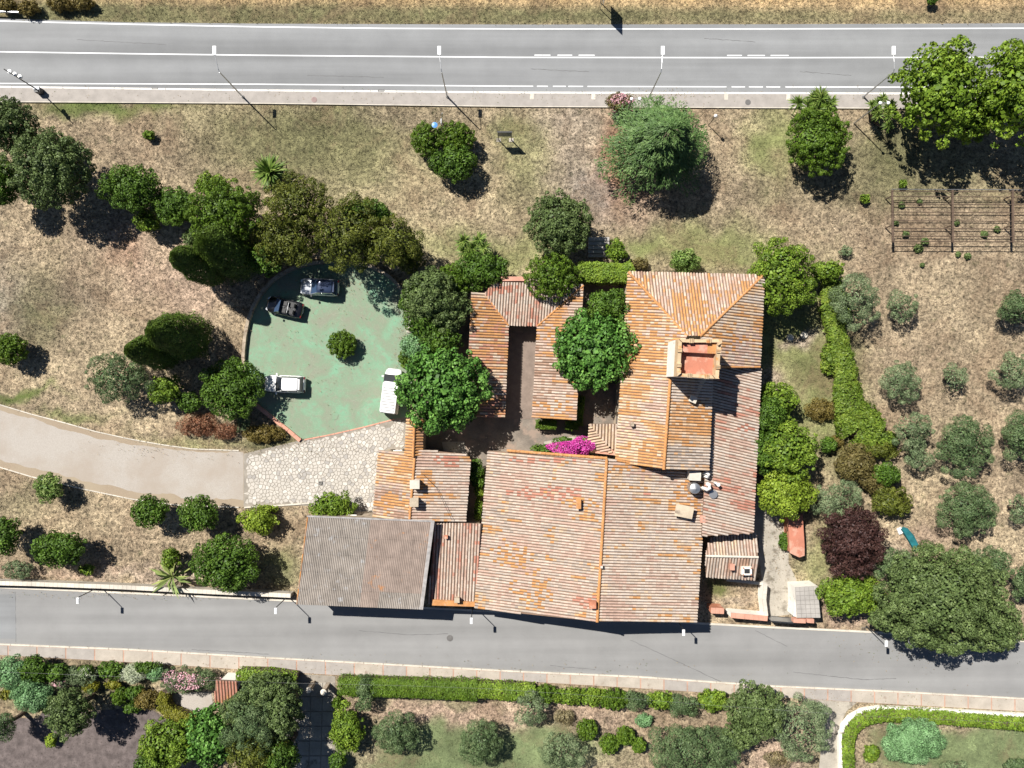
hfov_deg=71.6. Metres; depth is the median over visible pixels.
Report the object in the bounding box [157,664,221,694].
oleander
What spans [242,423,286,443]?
bush
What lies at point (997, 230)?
vine plant
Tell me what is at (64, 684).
bush
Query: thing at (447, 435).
fallen leaves
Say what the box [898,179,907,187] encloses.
bush
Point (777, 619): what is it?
steel gate
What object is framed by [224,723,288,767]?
tree
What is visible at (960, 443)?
olive tree
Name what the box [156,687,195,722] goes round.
hedge
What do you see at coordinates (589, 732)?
clipped ball
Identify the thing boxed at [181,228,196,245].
bush
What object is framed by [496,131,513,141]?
information board
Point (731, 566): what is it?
chimney
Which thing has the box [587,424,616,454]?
porch
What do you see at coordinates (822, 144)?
tree
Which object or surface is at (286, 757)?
tree
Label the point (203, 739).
tree
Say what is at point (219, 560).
tree
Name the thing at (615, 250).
bush
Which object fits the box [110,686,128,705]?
bush
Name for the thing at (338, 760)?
bush
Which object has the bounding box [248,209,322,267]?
tree
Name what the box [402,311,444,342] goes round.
bush
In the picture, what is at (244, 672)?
hedge
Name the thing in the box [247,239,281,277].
bush
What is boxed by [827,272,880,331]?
olive tree
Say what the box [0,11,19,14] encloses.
guard rail
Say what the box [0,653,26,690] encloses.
bush
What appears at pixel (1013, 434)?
olive tree
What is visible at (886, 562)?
tree
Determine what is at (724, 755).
tree
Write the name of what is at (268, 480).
stone paved forecourt
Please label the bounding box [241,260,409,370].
curved court wall
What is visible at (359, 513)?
window
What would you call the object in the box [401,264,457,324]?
tree
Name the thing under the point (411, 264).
tree
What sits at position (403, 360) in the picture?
bush
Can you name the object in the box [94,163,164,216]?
tree
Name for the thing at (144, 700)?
bush
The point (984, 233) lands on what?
vine plant
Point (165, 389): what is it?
bush
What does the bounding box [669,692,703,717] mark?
bush
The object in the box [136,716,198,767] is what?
tree
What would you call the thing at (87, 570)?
bush
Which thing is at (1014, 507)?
olive tree
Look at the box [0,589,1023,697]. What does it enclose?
back street
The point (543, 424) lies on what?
hedge
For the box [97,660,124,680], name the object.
bush
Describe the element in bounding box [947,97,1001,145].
plane tree
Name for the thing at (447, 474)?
gate house
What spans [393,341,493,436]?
mulberry tree
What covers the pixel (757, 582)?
garden wall
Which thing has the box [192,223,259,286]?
cypress
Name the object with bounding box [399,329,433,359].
bush
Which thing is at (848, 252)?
bush
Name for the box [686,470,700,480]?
ventilation box
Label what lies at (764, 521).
side path
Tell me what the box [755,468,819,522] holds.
tree
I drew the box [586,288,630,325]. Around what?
tree
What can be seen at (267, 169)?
dwarf palm
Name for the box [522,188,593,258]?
tree
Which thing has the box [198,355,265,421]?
tree
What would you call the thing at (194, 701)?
garden terrace
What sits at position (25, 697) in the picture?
bush
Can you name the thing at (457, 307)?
tree
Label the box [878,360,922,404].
olive tree
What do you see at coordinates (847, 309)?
bush
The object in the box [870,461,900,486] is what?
bush
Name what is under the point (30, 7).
bush
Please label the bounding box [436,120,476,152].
bush
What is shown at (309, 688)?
gate pillar
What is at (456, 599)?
chimney
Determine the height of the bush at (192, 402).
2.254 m
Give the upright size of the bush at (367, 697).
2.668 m
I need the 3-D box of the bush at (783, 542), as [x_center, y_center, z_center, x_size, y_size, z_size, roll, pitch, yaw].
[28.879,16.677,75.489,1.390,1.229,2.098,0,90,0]
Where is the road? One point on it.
(806, 58)
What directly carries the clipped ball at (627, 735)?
on the ground at (804, 212)
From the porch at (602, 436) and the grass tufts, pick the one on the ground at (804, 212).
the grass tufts
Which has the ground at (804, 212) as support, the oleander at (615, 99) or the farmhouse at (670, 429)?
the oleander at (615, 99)
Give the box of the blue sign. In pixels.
[432,113,442,130]
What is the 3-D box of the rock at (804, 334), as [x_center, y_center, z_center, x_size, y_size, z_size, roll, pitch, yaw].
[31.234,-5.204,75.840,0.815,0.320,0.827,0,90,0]
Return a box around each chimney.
[410,479,419,488]
[410,497,418,506]
[454,596,459,602]
[576,499,580,508]
[589,600,595,608]
[674,504,693,518]
[688,395,697,403]
[700,515,705,522]
[728,563,734,569]
[740,566,751,574]
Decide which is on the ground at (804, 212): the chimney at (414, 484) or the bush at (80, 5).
the bush at (80, 5)
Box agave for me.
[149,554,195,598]
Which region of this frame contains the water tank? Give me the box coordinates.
[687,481,699,493]
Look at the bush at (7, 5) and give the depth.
75.03 m
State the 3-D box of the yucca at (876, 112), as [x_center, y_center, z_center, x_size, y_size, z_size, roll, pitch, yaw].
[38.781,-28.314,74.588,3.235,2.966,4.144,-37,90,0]
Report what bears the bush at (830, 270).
on the ground at (804, 212)
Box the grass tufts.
[0,0,1023,767]
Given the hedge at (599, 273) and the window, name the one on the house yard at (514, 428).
the hedge at (599, 273)
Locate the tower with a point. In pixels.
(694, 358)
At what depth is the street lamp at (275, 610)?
71.92 m
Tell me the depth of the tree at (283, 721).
70.11 m
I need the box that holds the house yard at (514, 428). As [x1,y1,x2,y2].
[422,269,761,524]
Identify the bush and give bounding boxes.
[0,0,16,12]
[0,332,28,366]
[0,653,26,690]
[0,685,17,700]
[2,560,33,579]
[8,677,53,713]
[16,0,40,16]
[17,654,51,685]
[31,698,52,712]
[32,471,63,503]
[43,663,68,684]
[44,732,56,747]
[45,0,74,13]
[48,676,69,690]
[65,665,97,687]
[70,0,95,10]
[77,564,94,575]
[77,664,95,679]
[81,679,100,692]
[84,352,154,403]
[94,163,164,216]
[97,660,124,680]
[103,680,122,689]
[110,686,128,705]
[119,662,145,684]
[122,701,142,714]
[124,684,144,701]
[131,208,161,232]
[133,661,163,673]
[133,689,160,709]
[142,130,154,139]
[146,374,182,404]
[146,665,165,682]
[152,185,196,226]
[160,546,181,568]
[176,391,201,413]
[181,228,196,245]
[193,170,230,197]
[236,503,279,536]
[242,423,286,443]
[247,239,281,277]
[308,490,358,515]
[326,329,356,359]
[327,699,365,755]
[328,751,347,767]
[331,696,341,708]
[355,673,374,711]
[398,346,418,369]
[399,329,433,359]
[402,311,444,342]
[409,119,438,157]
[426,143,478,183]
[434,263,471,295]
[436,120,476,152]
[450,250,509,291]
[469,458,485,489]
[473,487,483,498]
[474,498,482,520]
[530,443,550,451]
[532,682,560,704]
[552,686,582,705]
[553,708,574,726]
[574,687,604,707]
[599,687,629,710]
[605,237,627,261]
[622,689,650,711]
[632,257,648,269]
[634,712,652,727]
[645,690,676,709]
[669,248,700,272]
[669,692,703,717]
[696,687,729,712]
[721,722,753,751]
[760,381,800,420]
[762,751,792,767]
[778,532,787,550]
[800,481,819,512]
[803,397,834,422]
[808,259,844,284]
[814,573,888,617]
[819,343,834,375]
[819,436,837,453]
[830,435,844,446]
[833,409,880,431]
[833,442,875,480]
[838,245,852,256]
[840,292,854,324]
[856,470,886,494]
[859,194,869,203]
[861,442,901,460]
[863,744,880,762]
[867,604,908,632]
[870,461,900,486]
[871,486,913,516]
[873,430,899,450]
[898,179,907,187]
[926,0,938,4]
[939,760,967,767]
[1003,757,1023,767]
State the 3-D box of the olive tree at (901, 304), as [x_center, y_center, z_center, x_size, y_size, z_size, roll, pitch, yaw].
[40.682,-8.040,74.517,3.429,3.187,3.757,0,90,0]
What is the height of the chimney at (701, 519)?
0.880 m
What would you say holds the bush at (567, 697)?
on the ground at (804, 212)
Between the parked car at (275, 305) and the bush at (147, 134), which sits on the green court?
the parked car at (275, 305)
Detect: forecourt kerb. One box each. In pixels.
[244,502,309,507]
[304,419,393,439]
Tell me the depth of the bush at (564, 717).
75.25 m
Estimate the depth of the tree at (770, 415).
71.47 m
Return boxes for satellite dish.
[709,490,717,498]
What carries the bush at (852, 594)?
on the ground at (804, 212)
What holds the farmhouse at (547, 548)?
on the ground at (804, 212)
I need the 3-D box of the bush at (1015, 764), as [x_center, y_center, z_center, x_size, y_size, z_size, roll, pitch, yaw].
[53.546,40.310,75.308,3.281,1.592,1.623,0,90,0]
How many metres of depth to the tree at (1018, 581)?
73.50 m
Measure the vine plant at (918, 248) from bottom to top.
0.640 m
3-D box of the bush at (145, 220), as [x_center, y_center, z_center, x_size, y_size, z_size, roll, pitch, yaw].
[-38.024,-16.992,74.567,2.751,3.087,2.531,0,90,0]
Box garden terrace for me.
[172,691,212,710]
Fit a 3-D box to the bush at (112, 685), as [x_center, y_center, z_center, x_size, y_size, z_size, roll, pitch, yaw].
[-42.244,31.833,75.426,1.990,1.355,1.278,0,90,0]
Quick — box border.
[251,401,301,441]
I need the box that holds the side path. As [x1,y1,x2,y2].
[753,495,795,615]
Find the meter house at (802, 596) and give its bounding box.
[787,580,819,622]
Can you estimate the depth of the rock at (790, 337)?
75.72 m
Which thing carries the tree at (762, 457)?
on the ground at (804, 212)
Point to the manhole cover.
(449, 637)
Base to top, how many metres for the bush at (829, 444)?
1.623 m
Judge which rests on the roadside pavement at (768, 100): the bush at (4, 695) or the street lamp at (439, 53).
the street lamp at (439, 53)
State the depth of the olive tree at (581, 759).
73.65 m
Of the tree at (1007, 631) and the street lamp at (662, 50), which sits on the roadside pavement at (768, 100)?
the street lamp at (662, 50)
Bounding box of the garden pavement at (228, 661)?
[0,643,1023,710]
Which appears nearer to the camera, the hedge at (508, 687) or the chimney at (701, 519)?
the chimney at (701, 519)
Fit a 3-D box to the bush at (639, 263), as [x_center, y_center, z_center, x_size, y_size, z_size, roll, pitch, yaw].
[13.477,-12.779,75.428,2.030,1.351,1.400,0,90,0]
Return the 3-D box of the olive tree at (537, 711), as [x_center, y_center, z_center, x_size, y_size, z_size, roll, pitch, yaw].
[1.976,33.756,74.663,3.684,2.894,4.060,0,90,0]
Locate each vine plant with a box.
[898,201,905,207]
[902,231,909,236]
[913,244,923,252]
[921,238,928,244]
[964,253,971,259]
[980,230,988,237]
[993,226,1000,232]
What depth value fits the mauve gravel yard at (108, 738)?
75.99 m
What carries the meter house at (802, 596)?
on the ground at (804, 212)
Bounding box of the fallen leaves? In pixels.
[9,87,1007,712]
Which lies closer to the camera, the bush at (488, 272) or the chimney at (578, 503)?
the chimney at (578, 503)
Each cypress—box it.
[123,335,182,370]
[144,311,213,360]
[168,245,227,287]
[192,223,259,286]
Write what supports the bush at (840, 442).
on the ground at (804, 212)
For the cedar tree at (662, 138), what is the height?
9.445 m
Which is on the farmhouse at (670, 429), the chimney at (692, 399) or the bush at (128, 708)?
the chimney at (692, 399)
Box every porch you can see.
[214,672,240,702]
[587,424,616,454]
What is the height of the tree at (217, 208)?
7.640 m
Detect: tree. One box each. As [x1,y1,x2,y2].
[0,95,40,154]
[0,125,97,210]
[0,154,20,205]
[0,516,23,555]
[0,710,26,742]
[29,530,86,568]
[42,687,96,742]
[130,493,169,529]
[133,751,167,767]
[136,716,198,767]
[176,494,218,533]
[183,177,266,243]
[185,701,235,767]
[188,532,260,592]
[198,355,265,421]
[217,687,277,757]
[218,691,252,724]
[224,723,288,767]
[235,670,292,709]
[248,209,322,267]
[260,731,301,767]
[262,169,334,234]
[264,681,304,740]
[312,190,382,274]
[343,198,394,227]
[359,213,425,268]
[370,709,419,755]
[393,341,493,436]
[394,244,425,274]
[397,283,423,320]
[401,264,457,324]
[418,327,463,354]
[429,285,473,334]
[458,718,503,766]
[513,689,548,726]
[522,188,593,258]
[522,252,579,301]
[537,731,587,767]
[551,306,641,394]
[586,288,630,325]
[594,93,709,207]
[647,723,740,767]
[722,679,786,744]
[746,237,817,317]
[754,427,782,475]
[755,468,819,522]
[758,394,788,442]
[763,414,819,487]
[772,691,835,763]
[785,103,852,177]
[809,479,862,520]
[816,502,889,579]
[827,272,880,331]
[872,539,1012,656]
[873,547,917,583]
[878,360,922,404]
[880,717,947,764]
[886,289,918,323]
[887,34,998,149]
[891,411,935,451]
[903,440,935,470]
[933,414,995,479]
[935,481,999,538]
[942,362,969,390]
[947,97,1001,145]
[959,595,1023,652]
[965,545,1014,580]
[976,38,1023,148]
[987,351,1023,389]
[995,289,1023,323]
[1000,409,1023,461]
[1007,493,1023,524]
[1008,565,1023,601]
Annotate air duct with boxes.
[701,471,709,477]
[701,482,711,490]
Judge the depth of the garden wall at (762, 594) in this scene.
74.61 m
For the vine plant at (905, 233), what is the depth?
75.69 m
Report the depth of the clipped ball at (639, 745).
74.79 m
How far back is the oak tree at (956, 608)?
68.90 m
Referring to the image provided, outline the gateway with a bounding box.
[404,419,425,456]
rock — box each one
[787,334,793,341]
[801,331,807,338]
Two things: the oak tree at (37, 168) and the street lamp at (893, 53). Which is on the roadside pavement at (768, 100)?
the street lamp at (893, 53)
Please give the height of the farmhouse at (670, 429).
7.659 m
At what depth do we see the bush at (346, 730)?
73.76 m
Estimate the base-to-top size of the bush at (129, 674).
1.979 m
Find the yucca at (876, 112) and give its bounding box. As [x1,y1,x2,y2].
[865,93,897,132]
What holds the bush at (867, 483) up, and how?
on the ground at (804, 212)
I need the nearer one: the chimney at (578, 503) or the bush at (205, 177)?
the chimney at (578, 503)
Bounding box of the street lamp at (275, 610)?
[274,598,285,613]
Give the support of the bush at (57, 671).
on the ground at (804, 212)
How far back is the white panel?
75.78 m
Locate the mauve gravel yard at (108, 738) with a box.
[0,707,165,767]
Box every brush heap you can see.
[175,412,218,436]
[213,422,237,440]
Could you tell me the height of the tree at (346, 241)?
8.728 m
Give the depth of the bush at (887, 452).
74.43 m
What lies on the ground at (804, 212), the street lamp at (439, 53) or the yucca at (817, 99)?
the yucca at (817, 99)
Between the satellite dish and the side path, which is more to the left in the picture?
the satellite dish
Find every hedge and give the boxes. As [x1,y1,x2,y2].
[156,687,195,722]
[235,666,299,685]
[336,673,477,701]
[476,678,535,701]
[535,419,556,429]
[564,395,585,430]
[576,260,635,286]
[817,279,886,449]
[841,705,1023,767]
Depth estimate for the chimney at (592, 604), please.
69.42 m
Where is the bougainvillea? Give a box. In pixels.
[545,435,597,454]
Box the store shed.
[428,519,480,606]
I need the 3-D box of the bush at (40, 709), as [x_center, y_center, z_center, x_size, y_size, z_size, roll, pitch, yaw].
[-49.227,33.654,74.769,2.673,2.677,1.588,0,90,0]
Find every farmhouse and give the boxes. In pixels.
[474,449,703,622]
[614,271,764,470]
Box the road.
[0,18,1023,92]
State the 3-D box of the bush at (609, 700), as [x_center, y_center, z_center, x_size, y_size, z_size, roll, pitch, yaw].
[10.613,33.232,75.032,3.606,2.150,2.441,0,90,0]
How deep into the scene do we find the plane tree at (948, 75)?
69.01 m
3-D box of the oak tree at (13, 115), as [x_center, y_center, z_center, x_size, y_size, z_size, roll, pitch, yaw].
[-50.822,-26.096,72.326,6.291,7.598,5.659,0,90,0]
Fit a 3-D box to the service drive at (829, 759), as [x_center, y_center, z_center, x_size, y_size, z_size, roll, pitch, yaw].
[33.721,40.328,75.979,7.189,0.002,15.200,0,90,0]
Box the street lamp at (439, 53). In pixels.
[437,46,448,97]
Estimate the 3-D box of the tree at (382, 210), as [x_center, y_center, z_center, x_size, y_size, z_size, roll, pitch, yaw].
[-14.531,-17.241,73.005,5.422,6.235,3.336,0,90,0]
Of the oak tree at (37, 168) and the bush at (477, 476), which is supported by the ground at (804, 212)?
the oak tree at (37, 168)
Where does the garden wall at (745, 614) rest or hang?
on the ground at (804, 212)
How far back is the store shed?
72.41 m
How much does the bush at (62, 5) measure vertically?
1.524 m
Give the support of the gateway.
on the ground at (804, 212)
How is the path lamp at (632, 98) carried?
on the ground at (804, 212)
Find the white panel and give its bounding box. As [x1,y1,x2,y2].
[896,527,902,534]
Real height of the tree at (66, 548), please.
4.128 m
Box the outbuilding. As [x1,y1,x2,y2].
[700,533,758,580]
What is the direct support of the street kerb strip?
on the back street
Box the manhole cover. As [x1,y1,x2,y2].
[447,635,452,640]
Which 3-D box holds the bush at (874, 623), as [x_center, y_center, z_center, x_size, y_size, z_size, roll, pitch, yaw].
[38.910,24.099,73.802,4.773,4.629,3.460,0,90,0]
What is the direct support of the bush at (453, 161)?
on the ground at (804, 212)
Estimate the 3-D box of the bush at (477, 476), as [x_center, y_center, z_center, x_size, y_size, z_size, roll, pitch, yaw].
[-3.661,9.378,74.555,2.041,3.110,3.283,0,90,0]
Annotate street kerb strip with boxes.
[0,586,1023,641]
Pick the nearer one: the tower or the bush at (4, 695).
the tower
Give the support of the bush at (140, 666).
on the ground at (804, 212)
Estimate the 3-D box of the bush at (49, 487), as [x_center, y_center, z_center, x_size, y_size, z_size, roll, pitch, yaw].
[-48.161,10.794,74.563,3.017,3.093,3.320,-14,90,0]
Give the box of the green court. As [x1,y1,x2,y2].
[246,263,411,438]
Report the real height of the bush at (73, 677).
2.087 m
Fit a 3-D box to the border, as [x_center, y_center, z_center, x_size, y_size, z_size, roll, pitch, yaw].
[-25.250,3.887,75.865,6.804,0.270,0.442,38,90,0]
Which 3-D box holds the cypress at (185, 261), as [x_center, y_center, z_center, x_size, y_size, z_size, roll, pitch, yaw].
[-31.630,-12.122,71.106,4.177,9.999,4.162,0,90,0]
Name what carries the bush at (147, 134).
on the ground at (804, 212)
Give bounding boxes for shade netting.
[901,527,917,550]
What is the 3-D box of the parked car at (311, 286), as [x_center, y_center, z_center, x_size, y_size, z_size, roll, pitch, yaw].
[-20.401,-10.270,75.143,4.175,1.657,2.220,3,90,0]
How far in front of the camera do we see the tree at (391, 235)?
69.79 m
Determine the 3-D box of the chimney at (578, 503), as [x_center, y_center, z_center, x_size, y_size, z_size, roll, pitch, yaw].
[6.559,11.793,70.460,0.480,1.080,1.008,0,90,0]
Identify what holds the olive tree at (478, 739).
on the ground at (804, 212)
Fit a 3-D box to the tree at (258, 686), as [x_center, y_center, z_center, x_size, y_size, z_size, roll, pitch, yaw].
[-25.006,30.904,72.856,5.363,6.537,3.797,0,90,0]
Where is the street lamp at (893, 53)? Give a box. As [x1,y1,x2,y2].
[862,46,895,97]
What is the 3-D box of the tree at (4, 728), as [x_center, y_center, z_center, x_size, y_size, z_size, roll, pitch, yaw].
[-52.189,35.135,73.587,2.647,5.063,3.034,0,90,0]
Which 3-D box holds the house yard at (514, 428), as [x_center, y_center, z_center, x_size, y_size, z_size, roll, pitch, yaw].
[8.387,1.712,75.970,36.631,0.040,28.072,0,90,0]
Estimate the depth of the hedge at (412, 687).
74.25 m
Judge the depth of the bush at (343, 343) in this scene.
74.51 m
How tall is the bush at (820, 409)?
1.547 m
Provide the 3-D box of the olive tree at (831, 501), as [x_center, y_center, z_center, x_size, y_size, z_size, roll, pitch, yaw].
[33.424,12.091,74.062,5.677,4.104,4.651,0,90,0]
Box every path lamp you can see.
[625,97,640,115]
[853,101,889,123]
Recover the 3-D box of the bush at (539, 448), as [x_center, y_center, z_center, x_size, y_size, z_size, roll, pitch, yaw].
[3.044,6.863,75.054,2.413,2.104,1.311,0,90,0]
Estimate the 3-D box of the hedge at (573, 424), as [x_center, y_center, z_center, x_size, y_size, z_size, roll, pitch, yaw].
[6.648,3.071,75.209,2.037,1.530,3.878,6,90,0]
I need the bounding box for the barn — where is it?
[296,510,436,609]
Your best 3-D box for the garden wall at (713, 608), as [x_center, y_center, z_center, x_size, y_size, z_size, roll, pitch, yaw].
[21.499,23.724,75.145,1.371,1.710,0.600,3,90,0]
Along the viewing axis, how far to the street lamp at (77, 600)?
72.02 m
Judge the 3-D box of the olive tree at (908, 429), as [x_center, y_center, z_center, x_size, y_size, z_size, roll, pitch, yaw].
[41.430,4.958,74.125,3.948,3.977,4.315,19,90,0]
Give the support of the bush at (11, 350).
on the ground at (804, 212)
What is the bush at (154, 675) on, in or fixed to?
on the ground at (804, 212)
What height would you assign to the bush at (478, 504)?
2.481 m
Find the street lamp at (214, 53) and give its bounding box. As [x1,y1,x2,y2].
[212,46,243,97]
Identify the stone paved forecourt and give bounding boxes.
[243,417,406,511]
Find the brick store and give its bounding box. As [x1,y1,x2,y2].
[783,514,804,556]
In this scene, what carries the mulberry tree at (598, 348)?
on the house yard at (514, 428)
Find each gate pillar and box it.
[305,680,314,692]
[320,682,329,694]
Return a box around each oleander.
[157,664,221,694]
[605,91,634,113]
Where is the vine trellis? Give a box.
[885,189,1023,242]
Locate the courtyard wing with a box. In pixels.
[466,277,583,419]
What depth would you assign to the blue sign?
72.84 m
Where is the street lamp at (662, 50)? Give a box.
[648,46,664,97]
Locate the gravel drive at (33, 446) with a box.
[0,404,243,507]
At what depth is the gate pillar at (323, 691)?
74.49 m
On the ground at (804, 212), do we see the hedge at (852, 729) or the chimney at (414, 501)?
the hedge at (852, 729)
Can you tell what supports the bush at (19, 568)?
on the ground at (804, 212)
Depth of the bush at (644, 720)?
75.19 m
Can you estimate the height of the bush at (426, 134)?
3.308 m
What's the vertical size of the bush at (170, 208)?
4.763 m
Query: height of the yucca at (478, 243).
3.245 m
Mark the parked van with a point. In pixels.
(389, 404)
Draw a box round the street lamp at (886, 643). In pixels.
[865,626,887,646]
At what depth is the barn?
71.13 m
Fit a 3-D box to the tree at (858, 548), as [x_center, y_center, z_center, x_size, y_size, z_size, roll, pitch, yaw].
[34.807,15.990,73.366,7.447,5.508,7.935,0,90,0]
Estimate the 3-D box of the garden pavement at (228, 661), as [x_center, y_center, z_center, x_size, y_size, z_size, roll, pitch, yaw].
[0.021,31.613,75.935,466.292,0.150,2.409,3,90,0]
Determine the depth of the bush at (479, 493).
73.92 m
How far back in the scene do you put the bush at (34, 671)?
73.54 m
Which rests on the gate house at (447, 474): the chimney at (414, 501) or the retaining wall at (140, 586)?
the chimney at (414, 501)
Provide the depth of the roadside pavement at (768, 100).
75.87 m
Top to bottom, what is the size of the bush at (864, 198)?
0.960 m
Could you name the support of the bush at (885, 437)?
on the ground at (804, 212)
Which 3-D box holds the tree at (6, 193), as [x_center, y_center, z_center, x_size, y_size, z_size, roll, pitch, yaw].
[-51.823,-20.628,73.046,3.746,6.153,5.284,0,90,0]
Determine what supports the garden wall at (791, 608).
on the side path
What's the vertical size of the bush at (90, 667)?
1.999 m
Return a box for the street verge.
[0,585,296,599]
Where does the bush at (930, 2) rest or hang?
on the ground at (804, 212)
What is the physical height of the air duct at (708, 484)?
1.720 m
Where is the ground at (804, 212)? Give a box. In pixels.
[0,0,1023,767]
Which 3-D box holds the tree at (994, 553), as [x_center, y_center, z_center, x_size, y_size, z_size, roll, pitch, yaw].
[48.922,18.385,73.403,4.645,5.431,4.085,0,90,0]
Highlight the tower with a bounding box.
[666,339,721,378]
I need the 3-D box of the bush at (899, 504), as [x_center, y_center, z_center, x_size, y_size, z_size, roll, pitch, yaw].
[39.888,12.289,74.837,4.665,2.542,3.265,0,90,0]
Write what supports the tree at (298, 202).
on the ground at (804, 212)
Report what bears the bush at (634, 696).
on the ground at (804, 212)
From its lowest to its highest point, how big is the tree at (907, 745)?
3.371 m
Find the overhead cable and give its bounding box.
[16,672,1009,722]
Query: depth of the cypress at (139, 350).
69.61 m
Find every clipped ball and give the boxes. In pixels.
[576,718,597,741]
[598,733,619,754]
[615,725,635,745]
[631,737,646,753]
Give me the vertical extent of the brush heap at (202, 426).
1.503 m
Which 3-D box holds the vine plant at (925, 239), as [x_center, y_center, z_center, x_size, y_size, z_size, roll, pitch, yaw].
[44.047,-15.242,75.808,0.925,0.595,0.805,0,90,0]
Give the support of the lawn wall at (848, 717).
on the ground at (804, 212)
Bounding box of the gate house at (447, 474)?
[372,449,470,521]
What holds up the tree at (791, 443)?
on the ground at (804, 212)
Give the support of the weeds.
on the ground at (804, 212)
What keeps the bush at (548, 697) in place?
on the ground at (804, 212)
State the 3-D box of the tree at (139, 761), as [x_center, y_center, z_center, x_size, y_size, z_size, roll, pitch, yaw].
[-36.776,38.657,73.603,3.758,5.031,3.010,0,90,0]
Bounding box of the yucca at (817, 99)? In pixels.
[787,86,839,117]
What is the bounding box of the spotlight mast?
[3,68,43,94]
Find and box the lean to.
[700,368,761,536]
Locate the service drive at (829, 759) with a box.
[802,699,856,767]
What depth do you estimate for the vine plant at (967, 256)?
75.68 m
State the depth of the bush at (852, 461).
73.97 m
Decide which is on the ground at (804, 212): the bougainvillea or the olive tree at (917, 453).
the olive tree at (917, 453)
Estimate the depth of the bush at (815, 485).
74.11 m
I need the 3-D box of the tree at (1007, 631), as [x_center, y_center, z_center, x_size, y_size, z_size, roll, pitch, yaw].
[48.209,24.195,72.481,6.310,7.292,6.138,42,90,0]
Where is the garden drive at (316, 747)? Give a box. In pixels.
[287,674,334,767]
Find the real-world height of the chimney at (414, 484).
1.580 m
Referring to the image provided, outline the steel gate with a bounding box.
[768,616,796,623]
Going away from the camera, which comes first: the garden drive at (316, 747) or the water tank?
the water tank
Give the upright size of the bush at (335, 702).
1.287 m
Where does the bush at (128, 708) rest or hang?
on the ground at (804, 212)
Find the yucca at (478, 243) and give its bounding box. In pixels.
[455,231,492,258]
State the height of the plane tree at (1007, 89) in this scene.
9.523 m
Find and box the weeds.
[261,504,278,512]
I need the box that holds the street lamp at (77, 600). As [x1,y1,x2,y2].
[76,588,96,603]
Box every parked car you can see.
[264,373,305,393]
[266,295,304,318]
[300,276,339,296]
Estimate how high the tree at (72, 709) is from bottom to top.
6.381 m
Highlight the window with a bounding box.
[348,512,361,515]
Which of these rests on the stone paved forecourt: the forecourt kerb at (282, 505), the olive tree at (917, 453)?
the forecourt kerb at (282, 505)
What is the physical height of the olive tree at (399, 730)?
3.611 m
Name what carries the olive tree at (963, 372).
on the ground at (804, 212)
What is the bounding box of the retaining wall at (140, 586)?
[0,579,293,597]
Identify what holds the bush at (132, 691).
on the ground at (804, 212)
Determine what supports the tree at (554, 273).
on the house yard at (514, 428)
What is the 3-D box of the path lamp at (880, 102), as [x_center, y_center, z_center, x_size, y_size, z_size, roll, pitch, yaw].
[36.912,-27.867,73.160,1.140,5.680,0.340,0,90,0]
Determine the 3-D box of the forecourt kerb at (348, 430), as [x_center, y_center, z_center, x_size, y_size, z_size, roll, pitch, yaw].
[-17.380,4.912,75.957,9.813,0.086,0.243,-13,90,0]
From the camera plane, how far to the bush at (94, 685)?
74.93 m
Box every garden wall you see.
[706,603,723,613]
[725,578,761,584]
[726,608,767,620]
[758,580,767,615]
[787,599,795,616]
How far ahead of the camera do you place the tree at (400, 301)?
72.10 m
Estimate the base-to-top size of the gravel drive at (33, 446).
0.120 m
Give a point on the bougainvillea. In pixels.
(578, 445)
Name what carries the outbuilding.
on the ground at (804, 212)
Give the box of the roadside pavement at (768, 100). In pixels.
[0,86,1008,109]
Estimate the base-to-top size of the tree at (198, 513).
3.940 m
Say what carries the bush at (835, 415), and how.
on the ground at (804, 212)
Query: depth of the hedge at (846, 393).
74.52 m
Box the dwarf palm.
[249,154,290,191]
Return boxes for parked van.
[379,368,401,414]
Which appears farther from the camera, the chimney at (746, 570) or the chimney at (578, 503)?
the chimney at (746, 570)
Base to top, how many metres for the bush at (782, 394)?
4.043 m
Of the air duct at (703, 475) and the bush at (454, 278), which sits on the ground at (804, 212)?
the bush at (454, 278)
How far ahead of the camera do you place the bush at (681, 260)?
74.15 m
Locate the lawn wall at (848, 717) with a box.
[837,705,1023,767]
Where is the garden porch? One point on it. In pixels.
(227, 685)
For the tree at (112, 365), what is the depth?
72.58 m
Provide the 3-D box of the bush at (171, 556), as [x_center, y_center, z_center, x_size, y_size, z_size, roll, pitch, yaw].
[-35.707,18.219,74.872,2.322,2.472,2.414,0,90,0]
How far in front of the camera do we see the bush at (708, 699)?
74.56 m
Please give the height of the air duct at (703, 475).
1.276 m
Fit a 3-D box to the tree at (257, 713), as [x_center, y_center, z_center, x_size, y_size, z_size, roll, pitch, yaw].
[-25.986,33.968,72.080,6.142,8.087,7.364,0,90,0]
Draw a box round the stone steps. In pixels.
[588,237,608,256]

